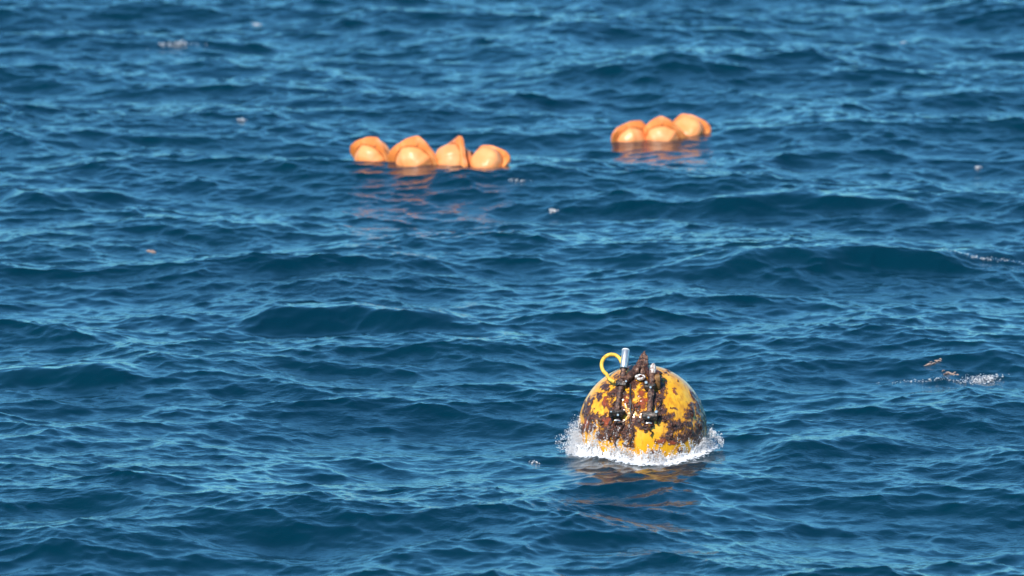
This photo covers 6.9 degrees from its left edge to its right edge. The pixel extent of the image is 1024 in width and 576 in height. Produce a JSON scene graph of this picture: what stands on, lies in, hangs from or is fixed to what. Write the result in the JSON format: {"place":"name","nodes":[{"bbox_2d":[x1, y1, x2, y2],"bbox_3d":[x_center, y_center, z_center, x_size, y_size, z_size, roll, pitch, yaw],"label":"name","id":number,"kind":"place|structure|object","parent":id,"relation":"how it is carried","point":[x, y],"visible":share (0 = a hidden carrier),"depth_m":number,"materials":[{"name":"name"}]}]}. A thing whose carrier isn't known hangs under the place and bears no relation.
{"place":"outdoors","nodes":[
{"label":"outdoors","id":0,"kind":"place"},
{"bbox_2d":[0,0,1023,575],"bbox_3d":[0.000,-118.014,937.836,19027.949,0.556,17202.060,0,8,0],"label":"sea","id":1,"kind":"structure","parent":0,"point":[298,340],"depth_m":90.97,"materials":[{"name":"liquid"}]},
{"bbox_2d":[158,40,206,47],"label":"whitecap","id":2,"kind":"object","parent":1,"relation":"on","point":[179,43],"visible":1,"depth_m":113.82,"materials":[{"name":"white liquid"}]},
{"bbox_2d":[350,136,390,161],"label":"orange float","id":3,"kind":"object","parent":1,"relation":"on","point":[372,148],"visible":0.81,"depth_m":100.65,"materials":[{"name":"plastic"}]},
{"bbox_2d":[388,136,438,165],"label":"orange float","id":4,"kind":"object","parent":1,"relation":"on","point":[414,151],"visible":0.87,"depth_m":100.10,"materials":[{"name":"plastic"}]},
{"bbox_2d":[435,136,472,166],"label":"orange float","id":5,"kind":"object","parent":1,"relation":"on","point":[454,151],"visible":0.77,"depth_m":100.07,"materials":[{"name":"plastic"}]},
{"bbox_2d":[470,145,510,167],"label":"orange float","id":6,"kind":"object","parent":1,"relation":"on","point":[486,156],"visible":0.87,"depth_m":99.98,"materials":[{"name":"plastic"}]},
{"bbox_2d":[610,120,646,141],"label":"orange float","id":7,"kind":"object","parent":1,"relation":"on","point":[632,131],"visible":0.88,"depth_m":104.02,"materials":[{"name":"plastic"}]},
{"bbox_2d":[555,416,723,464],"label":"splash","id":8,"kind":"object","parent":1,"relation":"on","point":[578,446],"visible":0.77,"depth_m":79.68,"materials":[{"name":"white liquid"}]},
{"bbox_2d":[578,348,706,460],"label":"mooring buoy","id":9,"kind":"object","parent":1,"relation":"on","point":[651,404],"visible":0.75,"depth_m":79.62,"materials":[{"name":"yellow paint"}]},
{"bbox_2d":[644,116,688,140],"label":"orange float","id":10,"kind":"object","parent":1,"relation":"on","point":[659,128],"visible":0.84,"depth_m":104.03,"materials":[{"name":"plastic"}]},
{"bbox_2d":[673,113,710,135],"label":"orange float","id":11,"kind":"object","parent":1,"relation":"on","point":[688,124],"visible":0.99,"depth_m":104.36,"materials":[{"name":"plastic"}]},
{"bbox_2d":[708,427,723,446],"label":"spray","id":12,"kind":"object","parent":1,"relation":"on","point":[716,436],"visible":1,"depth_m":79.99,"materials":[{"name":"white liquid"}]},
{"bbox_2d":[879,377,978,384],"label":"whitecap","id":13,"kind":"object","parent":1,"relation":"on","point":[942,379],"visible":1,"depth_m":84.38,"materials":[{"name":"white liquid"}]},
{"bbox_2d":[960,374,1003,383],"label":"whitecap","id":14,"kind":"object","parent":1,"relation":"on","point":[988,377],"visible":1,"depth_m":84.52,"materials":[{"name":"white liquid"}]}
]}

